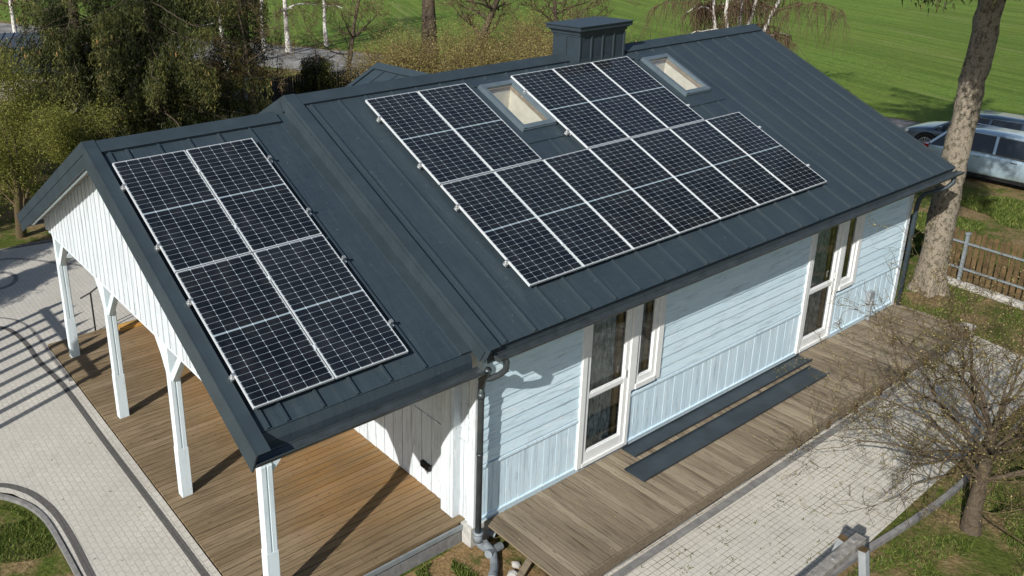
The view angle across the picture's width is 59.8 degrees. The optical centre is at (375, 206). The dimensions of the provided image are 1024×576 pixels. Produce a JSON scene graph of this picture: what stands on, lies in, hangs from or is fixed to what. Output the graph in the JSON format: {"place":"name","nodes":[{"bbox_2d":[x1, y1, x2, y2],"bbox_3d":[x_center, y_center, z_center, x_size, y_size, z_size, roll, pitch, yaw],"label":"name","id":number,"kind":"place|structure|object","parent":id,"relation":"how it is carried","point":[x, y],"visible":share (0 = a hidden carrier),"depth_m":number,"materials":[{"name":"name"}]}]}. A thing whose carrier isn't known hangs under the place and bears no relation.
{"place":"outdoors","nodes":[
{"label":"outdoors","id":0,"kind":"place"},
{"bbox_2d":[0,242,220,575],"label":"path","id":1,"kind":"structure","parent":0,"point":[112,529],"depth_m":14.23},
{"bbox_2d":[118,319,142,330],"bbox_3d":[-4.912,2.417,18.435,1.050,0.067,0.260,-14,23,-33],"label":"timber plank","id":2,"kind":"object","parent":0,"point":[129,325],"visible":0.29,"depth_m":18.23,"materials":[{"name":"orange wood"}]},
{"bbox_2d":[413,559,480,575],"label":"grass","id":3,"kind":"structure","parent":0,"point":[467,570],"depth_m":11.83,"materials":[{"name":"green plant"}]},
{"bbox_2d":[0,0,1023,121],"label":"field","id":4,"kind":"structure","parent":0,"point":[896,59],"depth_m":57.74,"materials":[{"name":"green plant"}]},
{"bbox_2d":[0,21,1023,575],"bbox_3d":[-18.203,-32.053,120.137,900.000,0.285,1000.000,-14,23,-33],"label":"ground","id":5,"kind":"structure","parent":0,"point":[988,555],"depth_m":12.72,"materials":[{"name":"green plant"}]},
{"bbox_2d":[0,271,17,289],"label":"kerb","id":6,"kind":"structure","parent":5,"relation":"on","point":[15,278],"depth_m":20.82,"materials":[{"name":"concrete"}]},
{"bbox_2d":[0,239,52,250],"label":"kerb","id":7,"kind":"structure","parent":5,"relation":"on","point":[35,243],"depth_m":22.95,"materials":[{"name":"concrete"}]},
{"bbox_2d":[0,504,54,563],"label":"grass","id":8,"kind":"structure","parent":5,"relation":"on","point":[25,534],"depth_m":12.19,"materials":[{"name":"green plant"}]},
{"bbox_2d":[0,93,59,179],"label":"leafy tree","id":9,"kind":"object","parent":5,"relation":"on","point":[25,151],"visible":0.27,"depth_m":27.77,"materials":[{"name":"green plant"}]},
{"bbox_2d":[0,0,65,32],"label":"birch tree","id":10,"kind":"object","parent":5,"relation":"on","point":[13,21],"visible":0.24,"depth_m":46.26,"materials":[{"name":"white plant"}]},
{"bbox_2d":[0,317,71,381],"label":"kerb","id":11,"kind":"structure","parent":5,"relation":"on","point":[48,352],"depth_m":17.57,"materials":[{"name":"concrete"}]},
{"bbox_2d":[0,25,75,238],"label":"leafy tree","id":12,"kind":"object","parent":5,"relation":"on","point":[15,186],"visible":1,"depth_m":22.58,"materials":[{"name":"green plant"}]},
{"bbox_2d":[0,493,80,575],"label":"kerb","id":13,"kind":"structure","parent":5,"relation":"on","point":[40,514],"depth_m":12.44,"materials":[{"name":"concrete"}]},
{"bbox_2d":[0,258,83,267],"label":"kerb","id":14,"kind":"structure","parent":5,"relation":"on","point":[79,265],"depth_m":21.87,"materials":[{"name":"concrete"}]},
{"bbox_2d":[0,32,92,112],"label":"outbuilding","id":15,"kind":"structure","parent":5,"relation":"on","point":[4,35],"depth_m":39.64,"materials":[{"name":"grey stone"}]},
{"bbox_2d":[0,483,95,575],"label":"paving band","id":16,"kind":"object","parent":5,"relation":"on","point":[69,534],"visible":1,"depth_m":12.45,"materials":[{"name":"grey concrete"}]},
{"bbox_2d":[9,82,126,174],"bbox_3d":[-9.449,-1.872,27.085,3.296,3.591,3.489,13,24,36],"label":"leafy tree","id":17,"kind":"object","parent":5,"relation":"on","point":[72,144],"visible":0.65,"depth_m":26.55,"materials":[{"name":"green plant"}]},
{"bbox_2d":[0,0,206,161],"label":"spruce tree","id":18,"kind":"object","parent":5,"relation":"on","point":[51,16],"visible":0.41,"depth_m":32.09,"materials":[{"name":"green plant"}]},
{"bbox_2d":[0,326,209,575],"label":"paving band","id":19,"kind":"object","parent":5,"relation":"on","point":[181,543],"visible":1,"depth_m":13.78,"materials":[{"name":"grey concrete"}]},
{"bbox_2d":[22,0,273,156],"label":"spruce tree","id":20,"kind":"object","parent":5,"relation":"on","point":[185,73],"visible":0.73,"depth_m":31.84,"materials":[{"name":"green plant"}]},
{"bbox_2d":[156,0,274,66],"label":"birch tree","id":21,"kind":"object","parent":5,"relation":"on","point":[212,23],"visible":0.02,"depth_m":47.93,"materials":[{"name":"green plant"}]},
{"bbox_2d":[192,65,241,102],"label":"shrub","id":22,"kind":"object","parent":5,"relation":"on","point":[227,82],"visible":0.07,"depth_m":39.74,"materials":[{"name":"green plant"}]},
{"bbox_2d":[195,79,247,115],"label":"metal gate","id":23,"kind":"structure","parent":5,"relation":"on","point":[246,97],"depth_m":37.73,"materials":[{"name":"metal"}]},
{"bbox_2d":[206,0,285,115],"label":"spruce tree","id":24,"kind":"object","parent":5,"relation":"on","point":[257,27],"visible":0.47,"depth_m":35.85,"materials":[{"name":"green plant"}]},
{"bbox_2d":[48,319,464,575],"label":"porch deck","id":25,"kind":"structure","parent":5,"relation":"on","point":[352,502],"depth_m":13.07,"materials":[{"name":"wood"}]},
{"bbox_2d":[80,287,105,330],"bbox_3d":[-5.766,2.089,18.017,0.575,1.038,0.102,-8,20,-18],"label":"handrail","id":26,"kind":"object","parent":25,"relation":"on","point":[95,288],"visible":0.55,"depth_m":17.91,"materials":[{"name":"black metal"}]},
{"bbox_2d":[250,0,269,49],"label":"birch tree","id":27,"kind":"object","parent":5,"relation":"on","point":[261,16],"visible":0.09,"depth_m":54.71,"materials":[{"name":"green plant"}]},
{"bbox_2d":[232,53,294,104],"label":"shrub","id":28,"kind":"object","parent":5,"relation":"on","point":[262,75],"visible":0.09,"depth_m":40.40,"materials":[{"name":"green plant"}]},
{"bbox_2d":[200,0,333,113],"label":"bare tree","id":29,"kind":"object","parent":5,"relation":"on","point":[246,62],"visible":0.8,"depth_m":33.43,"materials":[{"name":"brown plant"}]},
{"bbox_2d":[257,0,337,51],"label":"birch tree","id":30,"kind":"object","parent":5,"relation":"on","point":[285,7],"visible":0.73,"depth_m":53.76,"materials":[{"name":"white plant"}]},
{"bbox_2d":[254,67,370,110],"bbox_3d":[-2.831,-5.303,39.525,6.198,1.529,0.150,-10,21,-23],"label":"picket fence","id":31,"kind":"object","parent":5,"relation":"on","point":[275,87],"visible":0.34,"depth_m":38.97,"materials":[{"name":"brown wood"}]},
{"bbox_2d":[290,43,338,93],"bbox_3d":[-2.610,-5.325,39.339,3.480,4.318,3.025,8,21,25],"label":"spruce tree","id":32,"kind":"object","parent":5,"relation":"on","point":[320,68],"visible":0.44,"depth_m":39.01,"materials":[{"name":"green plant"}]},
{"bbox_2d":[320,0,368,46],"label":"birch tree","id":33,"kind":"object","parent":5,"relation":"on","point":[324,23],"visible":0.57,"depth_m":55.55,"materials":[{"name":"white plant"}]},
{"bbox_2d":[298,0,393,86],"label":"bare tree","id":34,"kind":"object","parent":5,"relation":"on","point":[353,34],"visible":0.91,"depth_m":40.36,"materials":[{"name":"brown plant"}]},
{"bbox_2d":[320,31,449,85],"bbox_3d":[0.869,-5.766,37.613,5.846,3.744,4.902,2,19,10],"label":"shrub","id":35,"kind":"object","parent":5,"relation":"on","point":[389,62],"visible":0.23,"depth_m":36.99,"materials":[{"name":"green plant"}]},
{"bbox_2d":[346,7,454,73],"bbox_3d":[0.626,-6.846,39.682,5.525,4.441,4.540,13,23,35],"label":"shrub","id":36,"kind":"object","parent":5,"relation":"on","point":[371,53],"visible":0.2,"depth_m":39.51,"materials":[{"name":"green plant"}]},
{"bbox_2d":[349,16,481,75],"bbox_3d":[1.594,-5.880,36.928,5.814,4.374,5.525,-1,19,1],"label":"shrub","id":37,"kind":"object","parent":5,"relation":"on","point":[429,63],"visible":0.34,"depth_m":36.67,"materials":[{"name":"green plant"}]},
{"bbox_2d":[421,0,440,68],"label":"bare tree","id":38,"kind":"object","parent":5,"relation":"on","point":[428,15],"visible":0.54,"depth_m":45.25,"materials":[{"name":"brown plant"}]},
{"bbox_2d":[414,0,523,61],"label":"bare tree","id":39,"kind":"object","parent":5,"relation":"on","point":[493,7],"visible":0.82,"depth_m":44.52,"materials":[{"name":"brown plant"}]},
{"bbox_2d":[405,540,539,575],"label":"flower bed","id":40,"kind":"object","parent":5,"relation":"on","point":[476,559],"visible":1,"depth_m":12.01,"materials":[{"name":"soil"}]},
{"bbox_2d":[473,528,503,575],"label":"drain pipe","id":41,"kind":"object","parent":40,"relation":"on","point":[489,549],"visible":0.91,"depth_m":12.02,"materials":[{"name":"grey plastic"}]},
{"bbox_2d":[507,569,517,575],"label":"stone","id":42,"kind":"object","parent":40,"relation":"on","point":[512,572],"visible":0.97,"depth_m":11.70,"materials":[{"name":"stone"}]},
{"bbox_2d":[511,561,520,568],"bbox_3d":[1.913,4.886,11.929,0.118,0.063,0.123,-3,19,-6],"label":"stone","id":43,"kind":"object","parent":40,"relation":"on","point":[515,564],"visible":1,"depth_m":11.90,"materials":[{"name":"stone"}]},
{"bbox_2d":[516,558,532,575],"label":"timber offcut","id":44,"kind":"object","parent":40,"relation":"on","point":[525,567],"visible":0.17,"depth_m":11.75,"materials":[{"name":"beige wood"}]},
{"bbox_2d":[415,2,541,70],"bbox_3d":[4.666,-6.920,39.310,5.859,4.670,4.732,-4,19,-9],"label":"shrub","id":45,"kind":"object","parent":5,"relation":"on","point":[462,39],"visible":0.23,"depth_m":38.59,"materials":[{"name":"green plant"}]},
{"bbox_2d":[432,9,534,72],"bbox_3d":[4.567,-5.721,35.876,4.591,4.701,5.478,-1,19,0],"label":"shrub","id":46,"kind":"object","parent":5,"relation":"on","point":[479,52],"visible":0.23,"depth_m":35.91,"materials":[{"name":"green plant"}]},
{"bbox_2d":[434,24,535,71],"bbox_3d":[4.931,-5.450,36.214,6.123,3.895,4.109,1,19,6],"label":"shrub","id":47,"kind":"object","parent":5,"relation":"on","point":[501,55],"visible":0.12,"depth_m":36.15,"materials":[{"name":"green plant"}]},
{"bbox_2d":[17,16,964,575],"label":"house","id":48,"kind":"structure","parent":5,"relation":"on","point":[497,388],"depth_m":13.17,"materials":[{"name":"metal"}]},
{"bbox_2d":[120,155,393,381],"bbox_3d":[-1.565,0.613,11.177,2.260,1.609,3.041,-14,23,-33],"label":"mounting rail","id":49,"kind":"object","parent":48,"relation":"attached to","point":[189,301],"visible":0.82,"depth_m":10.87,"materials":[{"name":"metal"}]},
{"bbox_2d":[112,150,250,272],"bbox_3d":[-2.561,0.014,11.425,1.034,0.035,2.100,-14,49,-33],"label":"solar panel","id":50,"kind":"object","parent":49,"relation":"attached to","point":[187,220],"visible":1,"depth_m":11.36,"materials":[{"name":"glass"}]},
{"bbox_2d":[186,138,321,252],"bbox_3d":[-1.698,-0.201,11.997,1.034,0.035,2.100,-14,49,-33],"label":"solar panel","id":51,"kind":"object","parent":49,"relation":"attached to","point":[263,208],"visible":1,"depth_m":11.94,"materials":[{"name":"glass"}]},
{"bbox_2d":[175,253,334,409],"bbox_3d":[-1.448,1.394,10.265,1.034,0.035,2.100,-14,49,-33],"label":"solar panel","id":52,"kind":"object","parent":49,"relation":"attached to","point":[266,349],"visible":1,"depth_m":10.20,"materials":[{"name":"glass"}]},
{"bbox_2d":[253,234,407,378],"bbox_3d":[-0.585,1.179,10.838,1.034,0.035,2.100,-14,49,-33],"label":"solar panel","id":53,"kind":"object","parent":49,"relation":"attached to","point":[342,322],"visible":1,"depth_m":10.77,"materials":[{"name":"glass"}]},
{"bbox_2d":[376,90,809,266],"bbox_3d":[3.973,-1.044,14.870,7.594,1.605,3.046,-14,23,-33],"label":"mounting rail","id":54,"kind":"object","parent":48,"relation":"attached to","point":[456,207],"visible":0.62,"depth_m":13.65,"materials":[{"name":"metal"}]},
{"bbox_2d":[365,91,491,184],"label":"solar panel","id":55,"kind":"object","parent":54,"relation":"attached to","point":[429,138],"visible":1,"depth_m":13.62,"materials":[{"name":"glass"}]},
{"bbox_2d":[418,83,540,171],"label":"solar panel","id":56,"kind":"object","parent":54,"relation":"attached to","point":[484,131],"visible":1,"depth_m":14.20,"materials":[{"name":"glass"}]},
{"bbox_2d":[440,172,582,286],"bbox_3d":[1.920,0.276,12.515,1.034,0.037,2.100,-14,49,-33],"label":"solar panel","id":57,"kind":"object","parent":54,"relation":"attached to","point":[514,231],"visible":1,"depth_m":12.45,"materials":[{"name":"glass"}]},
{"bbox_2d":[494,160,632,267],"bbox_3d":[2.783,0.061,13.088,1.034,0.037,2.100,-14,49,-33],"label":"solar panel","id":58,"kind":"object","parent":54,"relation":"attached to","point":[566,214],"visible":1,"depth_m":13.03,"materials":[{"name":"glass"}]},
{"bbox_2d":[511,69,628,148],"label":"solar panel","id":59,"kind":"object","parent":54,"relation":"attached to","point":[587,124],"visible":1,"depth_m":15.34,"materials":[{"name":"glass"}]},
{"bbox_2d":[543,149,677,249],"bbox_3d":[3.647,-0.153,13.661,1.034,0.037,2.100,-14,49,-33],"label":"solar panel","id":60,"kind":"object","parent":54,"relation":"attached to","point":[609,197],"visible":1,"depth_m":13.60,"materials":[{"name":"glass"}]},
{"bbox_2d":[553,62,667,138],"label":"solar panel","id":61,"kind":"object","parent":54,"relation":"attached to","point":[623,111],"visible":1,"depth_m":15.92,"materials":[{"name":"glass"}]},
{"bbox_2d":[591,56,703,128],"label":"solar panel","id":62,"kind":"object","parent":54,"relation":"attached to","point":[667,108],"visible":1,"depth_m":16.49,"materials":[{"name":"glass"}]},
{"bbox_2d":[589,138,719,234],"bbox_3d":[4.510,-0.368,14.234,1.034,0.037,2.100,-14,49,-33],"label":"solar panel","id":63,"kind":"object","parent":54,"relation":"attached to","point":[669,198],"visible":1,"depth_m":14.18,"materials":[{"name":"glass"}]},
{"bbox_2d":[631,129,757,219],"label":"solar panel","id":64,"kind":"object","parent":54,"relation":"attached to","point":[704,181],"visible":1,"depth_m":14.75,"materials":[{"name":"glass"}]},
{"bbox_2d":[670,120,793,205],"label":"solar panel","id":65,"kind":"object","parent":54,"relation":"attached to","point":[747,175],"visible":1,"depth_m":15.33,"materials":[{"name":"glass"}]},
{"bbox_2d":[706,112,826,193],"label":"solar panel","id":66,"kind":"object","parent":54,"relation":"attached to","point":[781,163],"visible":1,"depth_m":15.90,"materials":[{"name":"glass"}]},
{"bbox_2d":[575,295,666,470],"bbox_3d":[3.597,2.457,13.590,1.850,2.780,0.669,-14,23,-33],"label":"window","id":67,"kind":"structure","parent":48,"relation":"in","point":[602,375],"depth_m":13.41,"materials":[{"name":"paint"}]},
{"bbox_2d":[794,214,865,353],"bbox_3d":[8.500,1.238,16.845,1.850,2.780,0.669,-14,23,-33],"label":"window","id":68,"kind":"structure","parent":48,"relation":"in","point":[829,249],"depth_m":16.69,"materials":[{"name":"paint"}]},
{"bbox_2d":[481,0,552,60],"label":"shrub","id":69,"kind":"object","parent":5,"relation":"on","point":[530,29],"visible":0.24,"depth_m":42.79,"materials":[{"name":"green plant"}]},
{"bbox_2d":[499,21,552,60],"bbox_3d":[7.213,-5.563,35.769,4.351,4.302,4.979,-14,23,-33],"label":"shrub","id":70,"kind":"object","parent":5,"relation":"on","point":[541,53],"visible":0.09,"depth_m":35.84,"materials":[{"name":"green plant"}]},
{"bbox_2d":[487,0,640,59],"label":"bare tree","id":71,"kind":"object","parent":5,"relation":"on","point":[555,8],"visible":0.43,"depth_m":48.31,"materials":[{"name":"brown plant"}]},
{"bbox_2d":[497,4,657,61],"bbox_3d":[8.484,-6.348,37.477,7.307,4.629,5.761,9,21,26],"label":"shrub","id":72,"kind":"object","parent":5,"relation":"on","point":[541,39],"visible":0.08,"depth_m":37.74,"materials":[{"name":"green plant"}]},
{"bbox_2d":[629,0,852,60],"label":"birch tree","id":73,"kind":"object","parent":5,"relation":"on","point":[710,9],"visible":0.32,"depth_m":34.57,"materials":[{"name":"brown plant"}]},
{"bbox_2d":[610,338,970,575],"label":"kerb","id":74,"kind":"structure","parent":5,"relation":"on","point":[683,531],"depth_m":13.20,"materials":[{"name":"concrete"}]},
{"bbox_2d":[804,533,869,575],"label":"timber swing frame","id":75,"kind":"object","parent":5,"relation":"on","point":[845,548],"visible":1,"depth_m":10.19,"materials":[{"name":"wood"}]},
{"bbox_2d":[761,211,1023,575],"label":"fruit tree","id":76,"kind":"object","parent":5,"relation":"on","point":[989,451],"visible":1,"depth_m":12.18,"materials":[{"name":"brown plant"}]},
{"bbox_2d":[903,214,912,258],"bbox_3d":[12.468,0.472,22.079,0.150,1.309,2.141,-10,21,-24],"label":"picket fence","id":77,"kind":"object","parent":5,"relation":"on","point":[907,237],"depth_m":21.28,"materials":[{"name":"wood"}]},
{"bbox_2d":[832,418,1021,575],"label":"kerb","id":78,"kind":"structure","parent":5,"relation":"on","point":[896,530],"depth_m":12.47,"materials":[{"name":"concrete"}]},
{"bbox_2d":[848,270,1023,575],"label":"grass","id":79,"kind":"structure","parent":5,"relation":"on","point":[940,557],"depth_m":12.48,"materials":[{"name":"green plant"}]},
{"bbox_2d":[901,0,1019,297],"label":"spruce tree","id":80,"kind":"object","parent":5,"relation":"on","point":[970,93],"visible":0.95,"depth_m":18.61,"materials":[{"name":"brown plant"}]},
{"bbox_2d":[910,194,1023,292],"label":"grass","id":81,"kind":"structure","parent":5,"relation":"on","point":[1015,216],"depth_m":24.19,"materials":[{"name":"green plant"}]},
{"bbox_2d":[947,227,1023,300],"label":"picket fence","id":82,"kind":"object","parent":5,"relation":"on","point":[989,250],"visible":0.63,"depth_m":19.64,"materials":[{"name":"wood"}]},
{"bbox_2d":[947,276,1023,309],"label":"fence base","id":83,"kind":"object","parent":5,"relation":"on","point":[1006,299],"visible":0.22,"depth_m":19.47,"materials":[{"name":"concrete"}]},
{"bbox_2d":[0,23,1023,188],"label":"road","id":84,"kind":"structure","parent":0,"point":[294,62],"depth_m":52.20,"materials":[{"name":"grey asphalt"}]},
{"bbox_2d":[904,110,1023,142],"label":"parked car","id":85,"kind":"object","parent":84,"relation":"on","point":[923,132],"visible":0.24,"depth_m":29.76,"materials":[{"name":"silver paint"}]},
{"bbox_2d":[923,123,1023,186],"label":"parked car","id":86,"kind":"object","parent":84,"relation":"on","point":[996,153],"visible":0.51,"depth_m":26.83,"materials":[{"name":"silver metal"}]},
{"bbox_2d":[602,334,1023,575],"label":"terrace","id":87,"kind":"structure","parent":0,"point":[789,538],"depth_m":12.99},
{"bbox_2d":[484,303,975,575],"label":"front deck","id":88,"kind":"structure","parent":87,"relation":"on","point":[668,504],"depth_m":13.16,"materials":[{"name":"wood"}]},
{"bbox_2d":[622,354,811,456],"bbox_3d":[6.024,3.351,15.087,5.050,0.038,0.270,-14,23,-33],"label":"roofing sheet","id":89,"kind":"object","parent":88,"relation":"on","point":[656,437],"visible":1,"depth_m":14.89,"materials":[{"name":"metal"}]},
{"bbox_2d":[624,365,829,481],"bbox_3d":[6.010,3.522,14.591,5.201,0.038,0.390,-14,23,-33],"label":"roofing sheet","id":90,"kind":"object","parent":88,"relation":"on","point":[653,464],"visible":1,"depth_m":14.38,"materials":[{"name":"metal"}]},
{"bbox_2d":[641,352,1023,574],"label":"weeds","id":91,"kind":"object","parent":87,"relation":"on","point":[839,484],"visible":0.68,"depth_m":13.29,"materials":[{"name":"green plant"}]}
]}

